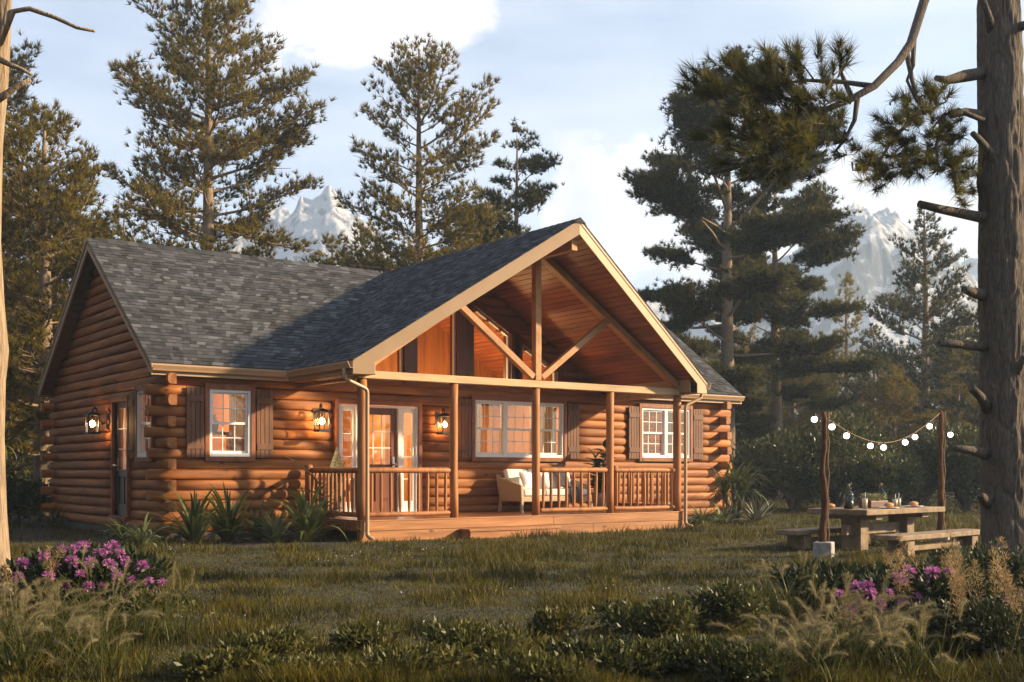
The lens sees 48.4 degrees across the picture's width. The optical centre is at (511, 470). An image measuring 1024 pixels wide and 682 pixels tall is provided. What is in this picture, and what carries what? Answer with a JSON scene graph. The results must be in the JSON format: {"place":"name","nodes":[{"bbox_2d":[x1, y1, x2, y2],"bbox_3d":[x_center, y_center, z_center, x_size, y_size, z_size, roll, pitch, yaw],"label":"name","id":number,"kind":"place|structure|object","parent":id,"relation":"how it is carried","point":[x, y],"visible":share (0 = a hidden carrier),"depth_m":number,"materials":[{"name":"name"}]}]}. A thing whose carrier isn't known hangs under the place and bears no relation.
{"place":"outdoors","nodes":[
{"label":"outdoors","id":0,"kind":"place"},
{"bbox_2d":[0,575,101,676],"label":"feather grass","id":1,"kind":"object","parent":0,"point":[16,652],"depth_m":6.95,"materials":[{"name":"plant"}]},
{"bbox_2d":[34,545,130,625],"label":"feather grass","id":2,"kind":"object","parent":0,"point":[89,564],"depth_m":9.00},
{"bbox_2d":[0,572,165,662],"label":"feather grass","id":3,"kind":"object","parent":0,"point":[55,611],"depth_m":7.37,"materials":[{"name":"plant"}]},
{"bbox_2d":[26,558,190,648],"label":"feather grass","id":4,"kind":"object","parent":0,"point":[148,632],"depth_m":8.01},
{"bbox_2d":[107,561,225,642],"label":"feather grass","id":5,"kind":"object","parent":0,"point":[168,621],"depth_m":8.29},
{"bbox_2d":[214,204,291,253],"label":"mountain","id":6,"kind":"structure","parent":0,"point":[281,215],"depth_m":533.52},
{"bbox_2d":[288,447,346,517],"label":"spiky plant","id":7,"kind":"object","parent":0,"point":[336,461],"visible":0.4,"depth_m":20.88,"materials":[{"name":"green plant"}]},
{"bbox_2d":[257,185,395,272],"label":"mountain","id":8,"kind":"structure","parent":0,"point":[317,217],"depth_m":482.54,"materials":[{"name":"snow"}]},
{"bbox_2d":[0,483,1023,681],"bbox_3d":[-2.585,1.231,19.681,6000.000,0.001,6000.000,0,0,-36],"label":"ground","id":9,"kind":"structure","parent":0,"point":[341,537],"depth_m":12.19,"materials":[{"name":"plant"}]},
{"bbox_2d":[5,451,32,484],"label":"broadleaf shrub","id":10,"kind":"object","parent":9,"relation":"on","point":[24,470],"visible":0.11,"depth_m":32.45,"materials":[{"name":"green plant"}]},
{"bbox_2d":[1,174,64,510],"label":"pine tree","id":11,"kind":"object","parent":9,"relation":"on","point":[35,273],"visible":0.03,"depth_m":33.88,"materials":[{"name":"green plant"}]},
{"bbox_2d":[0,545,65,627],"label":"dry reed","id":12,"kind":"object","parent":9,"relation":"on","point":[51,568],"visible":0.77,"depth_m":9.22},
{"bbox_2d":[0,574,71,637],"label":"feather grass","id":13,"kind":"object","parent":9,"relation":"on","point":[11,606],"depth_m":8.13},
{"bbox_2d":[2,30,72,388],"bbox_3d":[-16.484,-6.468,35.968,5.329,15.403,5.843,0,0,2],"label":"pine tree","id":14,"kind":"object","parent":9,"relation":"on","point":[19,95],"visible":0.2,"depth_m":35.56,"materials":[{"name":"green plant"}]},
{"bbox_2d":[0,0,95,599],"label":"dead tree","id":15,"kind":"object","parent":9,"relation":"on","point":[7,13],"visible":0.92,"depth_m":10.75,"materials":[{"name":"wood"}]},
{"bbox_2d":[1,97,135,515],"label":"pine tree","id":16,"kind":"object","parent":9,"relation":"on","point":[46,216],"visible":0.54,"depth_m":30.11,"materials":[{"name":"green plant"}]},
{"bbox_2d":[0,537,174,607],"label":"flowering bush","id":17,"kind":"object","parent":9,"relation":"on","point":[69,568],"visible":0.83,"depth_m":9.88,"materials":[{"name":"green plant"}]},
{"bbox_2d":[58,204,147,305],"bbox_3d":[-13.466,-4.069,39.695,5.269,10.611,5.247,0,0,-36],"label":"pine tree","id":18,"kind":"object","parent":9,"relation":"on","point":[123,226],"visible":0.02,"depth_m":39.92,"materials":[{"name":"green plant"}]},
{"bbox_2d":[29,600,184,681],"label":"feather grass","id":19,"kind":"object","parent":9,"relation":"on","point":[109,665],"depth_m":6.69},
{"bbox_2d":[94,587,198,623],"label":"shrub","id":20,"kind":"object","parent":9,"relation":"on","point":[182,599],"visible":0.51,"depth_m":9.11,"materials":[{"name":"green plant"}]},
{"bbox_2d":[8,522,364,550],"bbox_3d":[-8.579,1.227,22.252,6.400,0.001,12.750,0,0,-36],"label":"soil bed","id":21,"kind":"object","parent":9,"relation":"on","point":[239,544],"visible":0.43,"depth_m":19.95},
{"bbox_2d":[6,474,54,523],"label":"broadleaf shrub","id":22,"kind":"object","parent":21,"relation":"on","point":[25,497],"visible":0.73,"depth_m":25.92,"materials":[{"name":"green plant"}]},
{"bbox_2d":[22,506,72,528],"bbox_3d":[-9.871,1.028,24.568,1.316,0.569,1.254,0,0,-36],"label":"cordyline palm","id":23,"kind":"object","parent":21,"relation":"on","point":[55,519],"visible":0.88,"depth_m":24.53,"materials":[{"name":"green plant"}]},
{"bbox_2d":[91,517,162,544],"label":"spiky plant","id":24,"kind":"object","parent":21,"relation":"on","point":[120,531],"visible":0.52,"depth_m":18.70,"materials":[{"name":"green plant"}]},
{"bbox_2d":[105,512,179,546],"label":"spiky plant","id":25,"kind":"object","parent":21,"relation":"on","point":[142,533],"visible":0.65,"depth_m":18.10,"materials":[{"name":"green plant"}]},
{"bbox_2d":[142,487,256,543],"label":"spiky plant","id":26,"kind":"object","parent":21,"relation":"on","point":[195,520],"visible":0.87,"depth_m":18.82,"materials":[{"name":"green plant"}]},
{"bbox_2d":[180,480,274,542],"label":"spiky plant","id":27,"kind":"object","parent":21,"relation":"on","point":[226,535],"visible":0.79,"depth_m":19.21,"materials":[{"name":"green plant"}]},
{"bbox_2d":[238,496,286,539],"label":"spiky plant","id":28,"kind":"object","parent":21,"relation":"on","point":[254,530],"visible":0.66,"depth_m":19.97,"materials":[{"name":"green plant"}]},
{"bbox_2d":[233,505,297,542],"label":"spiky plant","id":29,"kind":"object","parent":21,"relation":"on","point":[272,526],"visible":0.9,"depth_m":19.21,"materials":[{"name":"green plant"}]},
{"bbox_2d":[246,476,372,541],"bbox_3d":[-3.440,0.666,19.451,2.360,1.191,2.480,0,0,-36],"label":"spiky plant","id":30,"kind":"object","parent":21,"relation":"on","point":[308,523],"visible":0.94,"depth_m":19.28,"materials":[{"name":"green plant"}]},
{"bbox_2d":[89,0,337,262],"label":"pine tree","id":31,"kind":"object","parent":9,"relation":"on","point":[210,155],"visible":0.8,"depth_m":35.24,"materials":[{"name":"green plant"}]},
{"bbox_2d":[159,643,279,681],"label":"shrub","id":32,"kind":"object","parent":9,"relation":"on","point":[207,662],"visible":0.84,"depth_m":6.65,"materials":[{"name":"green plant"}]},
{"bbox_2d":[214,623,316,659],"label":"shrub","id":33,"kind":"object","parent":9,"relation":"on","point":[282,640],"visible":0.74,"depth_m":7.12,"materials":[{"name":"green plant"}]},
{"bbox_2d":[255,650,377,680],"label":"shrub","id":34,"kind":"object","parent":9,"relation":"on","point":[343,659],"visible":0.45,"depth_m":6.49,"materials":[{"name":"green plant"}]},
{"bbox_2d":[300,231,350,265],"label":"pine tree","id":35,"kind":"object","parent":9,"relation":"on","point":[327,240],"visible":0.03,"depth_m":45.72,"materials":[{"name":"green plant"}]},
{"bbox_2d":[328,614,408,652],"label":"shrub","id":36,"kind":"object","parent":9,"relation":"on","point":[370,634],"visible":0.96,"depth_m":7.63,"materials":[{"name":"green plant"}]},
{"bbox_2d":[324,215,431,272],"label":"pine tree","id":37,"kind":"object","parent":9,"relation":"on","point":[361,238],"visible":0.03,"depth_m":43.52,"materials":[{"name":"green plant"}]},
{"bbox_2d":[38,217,744,541],"bbox_3d":[-1.501,-1.552,25.591,14.795,6.165,10.911,0,0,-36],"label":"log cabin","id":38,"kind":"object","parent":9,"relation":"on","point":[159,354],"visible":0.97,"depth_m":22.61,"materials":[{"name":"wood"}]},
{"bbox_2d":[84,406,106,433],"bbox_3d":[-8.066,-0.976,22.102,0.393,0.542,0.246,0,0,-36],"label":"wall lantern","id":39,"kind":"object","parent":38,"relation":"attached to","point":[92,414],"depth_m":22.05,"materials":[{"name":"black metal"}]},
{"bbox_2d":[112,401,125,515],"bbox_3d":[-7.410,-0.225,21.622,0.165,2.168,0.844,0,0,-36],"label":"door","id":40,"kind":"structure","parent":38,"relation":"in","point":[120,473],"depth_m":21.84,"materials":[{"name":"black paint"}]},
{"bbox_2d":[134,383,156,461],"bbox_3d":[-6.579,-0.849,20.533,0.160,1.400,0.930,0,0,-36],"label":"window","id":41,"kind":"structure","parent":38,"relation":"in","point":[139,399],"depth_m":20.79,"materials":[{"name":"white plastic"}]},
{"bbox_2d":[203,383,255,461],"bbox_3d":[-5.100,-0.854,20.548,0.950,1.390,0.160,0,0,-36],"label":"window","id":42,"kind":"structure","parent":38,"relation":"in","point":[249,453],"depth_m":20.54,"materials":[{"name":"white plastic"}]},
{"bbox_2d":[229,394,244,450],"bbox_3d":[-5.026,-0.839,20.886,0.340,1.340,0.060,0,0,-36],"label":"curtain","id":43,"kind":"object","parent":38,"relation":"hanging from","point":[239,429],"depth_m":20.86,"materials":[{"name":"white fabric"}]},
{"bbox_2d":[312,403,330,431],"bbox_3d":[-3.601,-0.996,21.396,0.246,0.542,0.393,0,0,-36],"label":"wall lantern","id":44,"kind":"object","parent":38,"relation":"attached to","point":[317,421],"depth_m":21.32,"materials":[{"name":"black metal"}]},
{"bbox_2d":[369,408,396,511],"bbox_3d":[-2.619,-0.196,22.348,0.860,2.055,0.165,0,0,-36],"label":"door","id":45,"kind":"structure","parent":38,"relation":"in","point":[372,411],"depth_m":22.49,"materials":[{"name":"brown wood"}]},
{"bbox_2d":[435,408,449,434],"bbox_3d":[-1.403,-0.996,23.016,0.246,0.542,0.393,0,0,-36],"label":"wall lantern","id":46,"kind":"object","parent":38,"relation":"attached to","point":[440,417],"depth_m":22.97,"materials":[{"name":"black metal"}]},
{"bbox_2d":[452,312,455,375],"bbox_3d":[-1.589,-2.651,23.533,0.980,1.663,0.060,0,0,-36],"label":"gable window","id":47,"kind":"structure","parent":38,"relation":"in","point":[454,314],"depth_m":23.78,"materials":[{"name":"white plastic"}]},
{"bbox_2d":[469,395,566,461],"bbox_3d":[0.153,-0.879,24.419,2.540,1.380,0.160,0,0,-36],"label":"window","id":48,"kind":"structure","parent":38,"relation":"in","point":[502,456],"depth_m":24.29,"materials":[{"name":"white plastic"}]},
{"bbox_2d":[496,469,590,512],"bbox_3d":[0.673,0.417,24.025,1.860,0.897,0.904,0,0,-36],"label":"garden sofa","id":49,"kind":"object","parent":38,"relation":"on","point":[511,488],"visible":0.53,"depth_m":23.69,"materials":[{"name":"fabric"}]},
{"bbox_2d":[540,406,555,452],"bbox_3d":[0.710,-0.839,25.113,0.650,1.340,0.062,0,0,-36],"label":"curtain","id":50,"kind":"object","parent":38,"relation":"hanging from","point":[548,425],"visible":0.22,"depth_m":25.19,"materials":[{"name":"white fabric"}]},
{"bbox_2d":[583,439,618,506],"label":"rubber plant","id":51,"kind":"object","parent":38,"relation":"on","point":[597,462],"visible":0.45,"depth_m":24.87,"materials":[{"name":"green plant"}]},
{"bbox_2d":[637,403,692,461],"bbox_3d":[3.615,-0.884,26.969,1.740,1.350,0.160,0,0,-36],"label":"window","id":52,"kind":"structure","parent":38,"relation":"in","point":[664,456],"depth_m":26.91,"materials":[{"name":"white plastic"}]},
{"bbox_2d":[668,412,682,453],"bbox_3d":[3.897,-0.839,27.464,0.570,1.340,0.064,0,0,-36],"label":"curtain","id":53,"kind":"object","parent":38,"relation":"hanging from","point":[670,419],"visible":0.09,"depth_m":27.42,"materials":[{"name":"white fabric"}]},
{"bbox_2d":[310,30,517,272],"bbox_3d":[-2.933,-6.686,37.516,6.213,15.843,5.466,0,0,-36],"label":"pine tree","id":54,"kind":"object","parent":9,"relation":"on","point":[420,74],"visible":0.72,"depth_m":37.21,"materials":[{"name":"green plant"}]},
{"bbox_2d":[356,637,482,676],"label":"shrub","id":55,"kind":"object","parent":9,"relation":"on","point":[433,652],"visible":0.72,"depth_m":6.69,"materials":[{"name":"green plant"}]},
{"bbox_2d":[424,186,531,258],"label":"pine tree","id":56,"kind":"object","parent":9,"relation":"on","point":[486,203],"visible":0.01,"depth_m":45.17,"materials":[{"name":"green plant"}]},
{"bbox_2d":[413,615,549,664],"bbox_3d":[-0.173,1.099,7.249,0.881,0.348,0.849,0,0,-36],"label":"shrub","id":57,"kind":"object","parent":9,"relation":"on","point":[481,637],"visible":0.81,"depth_m":7.13,"materials":[{"name":"green plant"}]},
{"bbox_2d":[441,117,564,243],"bbox_3d":[-0.052,-5.559,39.939,4.519,13.586,4.683,0,0,-36],"label":"pine tree","id":58,"kind":"object","parent":9,"relation":"on","point":[532,194],"visible":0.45,"depth_m":39.34,"materials":[{"name":"green plant"}]},
{"bbox_2d":[470,642,596,681],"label":"shrub","id":59,"kind":"object","parent":9,"relation":"on","point":[537,665],"visible":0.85,"depth_m":6.44,"materials":[{"name":"green plant"}]},
{"bbox_2d":[523,605,598,640],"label":"shrub","id":60,"kind":"object","parent":9,"relation":"on","point":[551,619],"visible":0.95,"depth_m":8.13,"materials":[{"name":"green plant"}]},
{"bbox_2d":[537,629,678,681],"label":"shrub","id":61,"kind":"object","parent":9,"relation":"on","point":[607,653],"visible":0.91,"depth_m":6.72,"materials":[{"name":"green plant"}]},
{"bbox_2d":[587,592,706,638],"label":"shrub","id":62,"kind":"object","parent":9,"relation":"on","point":[662,616],"visible":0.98,"depth_m":8.23,"materials":[{"name":"green plant"}]},
{"bbox_2d":[633,630,733,677],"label":"shrub","id":63,"kind":"object","parent":9,"relation":"on","point":[687,647],"visible":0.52,"depth_m":6.84,"materials":[{"name":"green plant"}]},
{"bbox_2d":[683,504,727,525],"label":"spiky plant","id":64,"kind":"object","parent":9,"relation":"on","point":[699,518],"visible":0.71,"depth_m":25.08,"materials":[{"name":"green plant"}]},
{"bbox_2d":[660,577,773,629],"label":"shrub","id":65,"kind":"object","parent":9,"relation":"on","point":[725,602],"visible":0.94,"depth_m":8.66,"materials":[{"name":"green plant"}]},
{"bbox_2d":[705,502,745,525],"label":"spiky plant","id":66,"kind":"object","parent":9,"relation":"on","point":[723,518],"visible":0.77,"depth_m":25.52,"materials":[{"name":"green plant"}]},
{"bbox_2d":[690,458,781,522],"bbox_3d":[5.235,0.462,26.597,1.924,1.619,2.186,0,0,23],"label":"yucca palm","id":67,"kind":"object","parent":9,"relation":"on","point":[733,478],"visible":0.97,"depth_m":26.54,"materials":[{"name":"green plant"}]},
{"bbox_2d":[617,44,863,502],"bbox_3d":[7.903,-7.147,41.920,9.804,16.781,10.645,0,0,-36],"label":"pine tree","id":68,"kind":"object","parent":9,"relation":"on","point":[667,192],"visible":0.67,"depth_m":39.90,"materials":[{"name":"green plant"}]},
{"bbox_2d":[689,636,800,681],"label":"shrub","id":69,"kind":"object","parent":9,"relation":"on","point":[732,661],"visible":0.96,"depth_m":6.46,"materials":[{"name":"green plant"}]},
{"bbox_2d":[736,494,785,522],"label":"spiky plant","id":70,"kind":"object","parent":9,"relation":"on","point":[755,513],"visible":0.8,"depth_m":26.34,"materials":[{"name":"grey plant"}]},
{"bbox_2d":[729,434,793,506],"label":"broadleaf shrub","id":71,"kind":"object","parent":9,"relation":"on","point":[754,451],"visible":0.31,"depth_m":35.77,"materials":[{"name":"green plant"}]},
{"bbox_2d":[691,149,892,501],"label":"pine tree","id":72,"kind":"object","parent":9,"relation":"on","point":[827,252],"visible":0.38,"depth_m":42.40,"materials":[{"name":"green plant"}]},
{"bbox_2d":[753,427,842,511],"bbox_3d":[8.586,-0.010,34.076,2.639,2.580,2.736,0,0,6],"label":"broadleaf shrub","id":73,"kind":"object","parent":9,"relation":"on","point":[795,466],"visible":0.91,"depth_m":33.57,"materials":[{"name":"green plant"}]},
{"bbox_2d":[755,367,841,495],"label":"pine tree","id":74,"kind":"object","parent":9,"relation":"on","point":[792,422],"visible":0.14,"depth_m":53.58,"materials":[{"name":"green plant"}]},
{"bbox_2d":[706,575,916,674],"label":"feather grass","id":75,"kind":"object","parent":9,"relation":"on","point":[848,647],"depth_m":6.85,"materials":[{"name":"plant"}]},
{"bbox_2d":[813,412,834,557],"bbox_3d":[4.420,0.214,16.150,0.260,2.094,0.280,0,0,25],"label":"light pole","id":76,"kind":"object","parent":9,"relation":"on","point":[822,545],"visible":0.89,"depth_m":16.11,"materials":[{"name":"brown wood"}]},
{"bbox_2d":[776,526,871,549],"bbox_3d":[5.157,1.076,18.419,2.500,0.310,0.400,0,0,-42],"label":"picnic bench","id":77,"kind":"object","parent":9,"relation":"on","point":[801,538],"visible":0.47,"depth_m":17.76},
{"bbox_2d":[798,372,857,431],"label":"pine tree","id":78,"kind":"object","parent":9,"relation":"on","point":[835,389],"visible":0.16,"depth_m":49.86,"materials":[{"name":"green plant"}]},
{"bbox_2d":[780,401,899,506],"bbox_3d":[9.870,-0.444,34.898,3.360,3.462,3.206,0,0,-36],"label":"broadleaf shrub","id":79,"kind":"object","parent":9,"relation":"on","point":[842,443],"visible":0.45,"depth_m":34.29,"materials":[{"name":"green plant"}]},
{"bbox_2d":[669,0,1023,558],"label":"pine tree","id":80,"kind":"object","parent":9,"relation":"on","point":[997,74],"visible":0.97,"depth_m":12.82,"materials":[{"name":"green plant"}]},
{"bbox_2d":[805,270,888,493],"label":"pine tree","id":81,"kind":"object","parent":9,"relation":"on","point":[848,279],"visible":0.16,"depth_m":59.76,"materials":[{"name":"green plant"}]},
{"bbox_2d":[836,322,910,450],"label":"pine tree","id":82,"kind":"object","parent":9,"relation":"on","point":[854,388],"visible":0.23,"depth_m":55.60,"materials":[{"name":"green plant"}]},
{"bbox_2d":[841,419,907,502],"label":"broadleaf shrub","id":83,"kind":"object","parent":9,"relation":"on","point":[883,439],"visible":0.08,"depth_m":35.64,"materials":[{"name":"green plant"}]},
{"bbox_2d":[808,506,944,550],"bbox_3d":[5.794,0.908,18.063,2.412,0.645,1.047,0,0,-42],"label":"picnic table","id":84,"kind":"object","parent":9,"relation":"on","point":[857,528],"visible":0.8,"depth_m":17.57,"materials":[{"name":"wood"}]},
{"bbox_2d":[859,492,887,507],"bbox_3d":[5.682,0.460,17.909,0.564,0.250,0.284,0,0,-42],"label":"herb planter","id":85,"kind":"object","parent":84,"relation":"on","point":[875,500],"visible":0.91,"depth_m":17.80,"materials":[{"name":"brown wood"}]},
{"bbox_2d":[800,571,971,664],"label":"feather grass","id":86,"kind":"object","parent":9,"relation":"on","point":[855,605],"depth_m":7.29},
{"bbox_2d":[847,447,928,502],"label":"broadleaf shrub","id":87,"kind":"object","parent":9,"relation":"on","point":[893,477],"visible":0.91,"depth_m":32.53,"materials":[{"name":"green plant"}]},
{"bbox_2d":[769,554,1007,621],"bbox_3d":[3.047,1.033,9.460,2.137,0.662,1.926,0,0,-36],"label":"flowering bush","id":88,"kind":"object","parent":9,"relation":"on","point":[870,580],"visible":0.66,"depth_m":9.30,"materials":[{"name":"green plant"}]},
{"bbox_2d":[846,363,947,498],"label":"shrub","id":89,"kind":"object","parent":9,"relation":"on","point":[892,400],"visible":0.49,"depth_m":46.54,"materials":[{"name":"green plant"}]},
{"bbox_2d":[855,207,979,496],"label":"pine tree","id":90,"kind":"object","parent":9,"relation":"on","point":[908,311],"visible":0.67,"depth_m":49.35,"materials":[{"name":"green plant"}]},
{"bbox_2d":[882,529,967,616],"bbox_3d":[3.424,0.848,9.172,0.709,0.797,0.669,0,0,-36],"label":"dry reed","id":91,"kind":"object","parent":9,"relation":"on","point":[913,553],"visible":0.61,"depth_m":9.18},
{"bbox_2d":[875,528,979,556],"bbox_3d":[6.319,1.076,17.046,2.700,0.310,0.400,0,0,-42],"label":"picnic bench","id":92,"kind":"object","parent":9,"relation":"on","point":[968,536],"visible":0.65,"depth_m":16.73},
{"bbox_2d":[891,438,965,506],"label":"broadleaf shrub","id":93,"kind":"object","parent":9,"relation":"on","point":[923,498],"visible":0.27,"depth_m":34.46,"materials":[{"name":"green plant"}]},
{"bbox_2d":[887,548,975,662],"bbox_3d":[2.800,0.866,7.277,0.638,0.761,0.664,0,0,-36],"label":"dry reed","id":94,"kind":"object","parent":9,"relation":"on","point":[951,587],"visible":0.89,"depth_m":7.28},
{"bbox_2d":[932,411,949,540],"bbox_3d":[7.150,0.133,19.000,0.260,2.256,0.280,0,0,25],"label":"light pole","id":95,"kind":"object","parent":9,"relation":"on","point":[941,487],"visible":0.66,"depth_m":18.96,"materials":[{"name":"brown wood"}]},
{"bbox_2d":[811,413,952,449],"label":"string lights","id":96,"kind":"object","parent":95,"relation":"hanging from","point":[846,435],"visible":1,"depth_m":17.45,"materials":[{"name":"white glass"}]},
{"bbox_2d":[905,326,978,434],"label":"pine tree","id":97,"kind":"object","parent":9,"relation":"on","point":[932,363],"visible":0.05,"depth_m":71.66,"materials":[{"name":"green plant"}]},
{"bbox_2d":[914,420,980,511],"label":"broadleaf shrub","id":98,"kind":"object","parent":9,"relation":"on","point":[959,458],"visible":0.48,"depth_m":33.71,"materials":[{"name":"green plant"}]},
{"bbox_2d":[884,591,1023,658],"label":"shrub","id":99,"kind":"object","parent":9,"relation":"on","point":[994,630],"visible":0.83,"depth_m":7.34,"materials":[{"name":"green plant"}]},
{"bbox_2d":[929,333,979,499],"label":"pine tree","id":100,"kind":"object","parent":9,"relation":"on","point":[942,394],"visible":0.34,"depth_m":47.70,"materials":[{"name":"green plant"}]},
{"bbox_2d":[938,312,979,489],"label":"pine tree","id":101,"kind":"object","parent":9,"relation":"on","point":[966,379],"visible":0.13,"depth_m":44.14,"materials":[{"name":"green plant"}]},
{"bbox_2d":[922,541,1023,604],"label":"flowering bush","id":102,"kind":"object","parent":9,"relation":"on","point":[1015,567],"visible":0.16,"depth_m":10.27,"materials":[{"name":"green plant"}]},
{"bbox_2d":[937,542,1023,663],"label":"dry reed","id":103,"kind":"object","parent":9,"relation":"on","point":[974,563],"visible":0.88,"depth_m":7.20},
{"bbox_2d":[941,535,1020,655],"bbox_3d":[3.096,0.837,7.521,0.549,0.839,0.659,0,0,29],"label":"dry reed","id":104,"kind":"object","parent":9,"relation":"on","point":[1000,570],"visible":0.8,"depth_m":7.37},
{"bbox_2d":[4,0,1023,299],"label":"sky","id":105,"kind":"structure","parent":0,"point":[591,78],"materials":[{"name":"blue"}]},
{"bbox_2d":[646,301,734,441],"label":"mountain","id":106,"kind":"structure","parent":0,"point":[655,306],"depth_m":530.30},
{"bbox_2d":[731,550,865,622],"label":"ornamental grass","id":107,"kind":"object","parent":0,"point":[785,612],"depth_m":9.33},
{"bbox_2d":[727,615,871,681],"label":"feather grass","id":108,"kind":"object","parent":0,"point":[798,641],"depth_m":6.45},
{"bbox_2d":[735,202,978,456],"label":"mountain","id":109,"kind":"structure","parent":0,"point":[878,260],"depth_m":457.36,"materials":[{"name":"snow"}]},
{"bbox_2d":[826,589,979,681],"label":"feather grass","id":110,"kind":"object","parent":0,"point":[920,654],"depth_m":6.76,"materials":[{"name":"plant"}]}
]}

